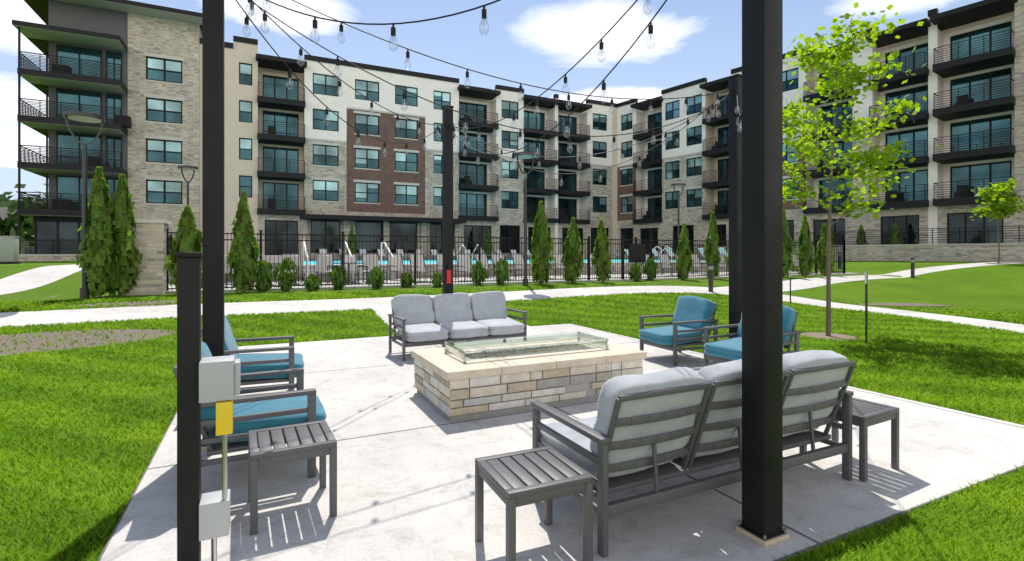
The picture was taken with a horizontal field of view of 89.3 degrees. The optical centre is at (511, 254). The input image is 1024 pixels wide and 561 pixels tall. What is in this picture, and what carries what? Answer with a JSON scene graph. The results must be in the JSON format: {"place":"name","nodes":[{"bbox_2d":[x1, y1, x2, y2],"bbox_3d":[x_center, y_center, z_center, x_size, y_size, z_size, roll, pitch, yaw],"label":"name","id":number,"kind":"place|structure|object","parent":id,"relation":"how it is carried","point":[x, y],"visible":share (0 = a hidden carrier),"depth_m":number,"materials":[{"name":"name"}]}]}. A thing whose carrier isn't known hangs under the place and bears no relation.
{"place":"outdoors","nodes":[
{"label":"outdoors","id":0,"kind":"place"},
{"bbox_2d":[0,0,981,199],"label":"sky","id":1,"kind":"structure","parent":0,"point":[530,42],"materials":[{"name":"blue"}]},
{"bbox_2d":[0,258,1023,560],"bbox_3d":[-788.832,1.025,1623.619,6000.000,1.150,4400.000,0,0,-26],"label":"ground","id":2,"kind":"structure","parent":0,"point":[996,288],"depth_m":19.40,"materials":[{"name":"green plant"}]},
{"bbox_2d":[0,236,20,263],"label":"utility cabinet","id":3,"kind":"object","parent":2,"relation":"on","point":[9,249],"visible":0.85,"depth_m":24.02,"materials":[{"name":"green metal"}]},
{"bbox_2d":[0,207,33,253],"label":"houses","id":4,"kind":"structure","parent":2,"relation":"on","point":[3,211],"depth_m":80.61,"materials":[{"name":"beige"}]},
{"bbox_2d":[0,184,48,244],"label":"trees","id":5,"kind":"object","parent":2,"relation":"on","point":[27,223],"visible":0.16,"depth_m":76.19,"materials":[{"name":"green plant"}]},
{"bbox_2d":[19,239,81,260],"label":"terrace","id":6,"kind":"structure","parent":2,"relation":"on","point":[46,257],"depth_m":33.66,"materials":[{"name":"stone"}]},
{"bbox_2d":[12,0,201,253],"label":"apartment building","id":7,"kind":"structure","parent":2,"relation":"on","point":[129,70],"depth_m":37.35,"materials":[{"name":"brick"}]},
{"bbox_2d":[199,35,616,259],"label":"building","id":8,"kind":"structure","parent":2,"relation":"on","point":[292,154],"depth_m":46.65,"materials":[{"name":"stone"}]},
{"bbox_2d":[0,275,952,355],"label":"mulch bed","id":9,"kind":"object","parent":2,"relation":"on","point":[36,342],"visible":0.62,"depth_m":9.20,"materials":[{"name":"soil"}]},
{"bbox_2d":[253,257,658,291],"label":"bed shrubs","id":10,"kind":"object","parent":9,"relation":"on","point":[262,282],"visible":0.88,"depth_m":16.25,"materials":[{"name":"green plant"}]},
{"bbox_2d":[75,166,900,297],"bbox_3d":[2.760,-0.658,35.360,44.199,3.561,29.044,0,0,-26],"label":"arborvitae","id":11,"kind":"object","parent":2,"relation":"on","point":[112,250],"visible":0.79,"depth_m":14.75,"materials":[{"name":"green plant"}]},
{"bbox_2d":[63,111,914,342],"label":"lamp posts","id":12,"kind":"object","parent":2,"relation":"on","point":[81,116],"visible":0.88,"depth_m":13.13,"materials":[{"name":"grey"}]},
{"bbox_2d":[0,262,1023,332],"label":"walks","id":13,"kind":"structure","parent":2,"relation":"on","point":[46,275],"depth_m":13.76,"materials":[{"name":"concrete"}]},
{"bbox_2d":[166,241,860,293],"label":"pool deck","id":14,"kind":"structure","parent":2,"relation":"on","point":[427,263],"depth_m":22.25,"materials":[{"name":"concrete"},{"name":"water"}]},
{"bbox_2d":[300,214,465,259],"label":"canopy","id":15,"kind":"object","parent":14,"relation":"on","point":[347,219],"visible":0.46,"depth_m":44.96,"materials":[{"name":"dark metal"}]},
{"bbox_2d":[122,219,844,295],"bbox_3d":[0.454,0.225,29.174,33.195,2.350,18.245,0,0,-26],"label":"pool fence","id":16,"kind":"object","parent":14,"relation":"on","point":[153,239],"visible":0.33,"depth_m":17.47,"materials":[{"name":"black metal"}]},
{"bbox_2d":[224,248,799,286],"bbox_3d":[-1.089,0.298,35.045,32.262,1.484,27.546,0,0,-26],"label":"pool furniture","id":17,"kind":"object","parent":14,"relation":"on","point":[320,262],"visible":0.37,"depth_m":21.06,"materials":[{"name":"grey plastic"}]},
{"bbox_2d":[617,0,1023,258],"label":"building","id":18,"kind":"structure","parent":2,"relation":"on","point":[967,80],"depth_m":37.73,"materials":[{"name":"stone"}]},
{"bbox_2d":[783,2,941,340],"bbox_3d":[6.440,-1.522,10.411,3.078,6.246,3.600,0,0,34],"label":"young maple","id":19,"kind":"object","parent":2,"relation":"on","point":[816,60],"visible":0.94,"depth_m":10.00,"materials":[{"name":"green plant"}]},
{"bbox_2d":[719,225,1023,261],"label":"retaining wall","id":20,"kind":"structure","parent":2,"relation":"on","point":[988,252],"depth_m":32.81,"materials":[{"name":"stone"}]},
{"bbox_2d":[968,178,1023,263],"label":"young tree","id":21,"kind":"object","parent":2,"relation":"on","point":[997,198],"visible":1,"depth_m":27.75,"materials":[{"name":"green plant"}]},
{"bbox_2d":[99,324,1023,560],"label":"patio","id":22,"kind":"structure","parent":0,"point":[407,454],"depth_m":3.50,"materials":[{"name":"concrete"}]},
{"bbox_2d":[175,252,240,560],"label":"service pedestal","id":23,"kind":"object","parent":22,"relation":"on","point":[207,516],"visible":1,"depth_m":2.44,"materials":[{"name":"black painted metal"},{"name":"grey painted metal"},{"name":"yellow plastic"}]},
{"bbox_2d":[173,342,325,477],"bbox_3d":[-1.918,1.115,3.849,0.969,0.929,0.856,0,0,-26],"label":"chair","id":24,"kind":"object","parent":22,"relation":"on","point":[300,404],"visible":0.4,"depth_m":3.62,"materials":[{"name":"blue fabric"}]},
{"bbox_2d":[201,315,303,390],"bbox_3d":[-2.773,1.114,5.601,0.981,0.932,0.869,0,0,-26],"label":"chair","id":25,"kind":"object","parent":22,"relation":"on","point":[258,362],"visible":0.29,"depth_m":5.37,"materials":[{"name":"blue fabric"}]},
{"bbox_2d":[248,420,336,534],"bbox_3d":[-1.373,1.355,3.225,0.486,0.450,0.486,0,0,-26],"label":"side table","id":26,"kind":"object","parent":22,"relation":"on","point":[324,444],"visible":1,"depth_m":3.12,"materials":[{"name":"grey metal"}]},
{"bbox_2d":[388,291,526,360],"bbox_3d":[-0.859,1.115,8.492,2.149,0.930,0.942,0,0,-29],"label":"sofa","id":27,"kind":"object","parent":22,"relation":"on","point":[421,320],"visible":1,"depth_m":8.42,"materials":[{"name":"grey fabric"}]},
{"bbox_2d":[201,0,789,546],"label":"posts","id":28,"kind":"object","parent":22,"relation":"on","point":[755,222],"visible":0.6,"depth_m":2.90,"materials":[{"name":"black metal"}]},
{"bbox_2d":[236,0,741,178],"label":"string light cables","id":29,"kind":"object","parent":28,"relation":"attached to","point":[393,28],"visible":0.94,"depth_m":5.41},
{"bbox_2d":[242,0,741,184],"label":"light bulbs","id":30,"kind":"object","parent":29,"relation":"hanging from","point":[464,81],"visible":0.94,"depth_m":5.10,"materials":[{"name":"glass"}]},
{"bbox_2d":[411,331,646,421],"bbox_3d":[0.183,1.278,5.897,2.362,0.603,1.270,0,0,-26],"label":"fire pit","id":31,"kind":"object","parent":22,"relation":"on","point":[455,383],"visible":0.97,"depth_m":5.38,"materials":[{"name":"stone"}]},
{"bbox_2d":[475,446,592,560],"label":"side table","id":32,"kind":"object","parent":22,"relation":"on","point":[547,475],"visible":1,"depth_m":2.64,"materials":[{"name":"grey metal"}]},
{"bbox_2d":[639,296,717,365],"bbox_3d":[2.499,1.113,7.850,0.979,0.934,0.869,0,0,-26],"label":"chair","id":33,"kind":"object","parent":22,"relation":"on","point":[692,316],"visible":0.95,"depth_m":7.69,"materials":[{"name":"blue fabric"}]},
{"bbox_2d":[530,350,855,557],"bbox_3d":[1.246,1.115,3.525,2.149,0.930,0.946,0,0,-26],"label":"sofa","id":34,"kind":"object","parent":22,"relation":"on","point":[655,428],"visible":0.87,"depth_m":3.03,"materials":[{"name":"grey fabric"}]},
{"bbox_2d":[703,306,799,366],"bbox_3d":[3.053,1.113,6.663,0.973,0.933,0.856,0,0,-26],"label":"chair","id":35,"kind":"object","parent":22,"relation":"on","point":[725,350],"visible":0.31,"depth_m":6.54,"materials":[{"name":"blue fabric"}]},
{"bbox_2d":[799,394,898,481],"bbox_3d":[2.534,1.355,3.906,0.470,0.450,0.470,0,0,-29],"label":"side table","id":36,"kind":"object","parent":22,"relation":"on","point":[866,414],"visible":0.53,"depth_m":3.75,"materials":[{"name":"grey metal"}]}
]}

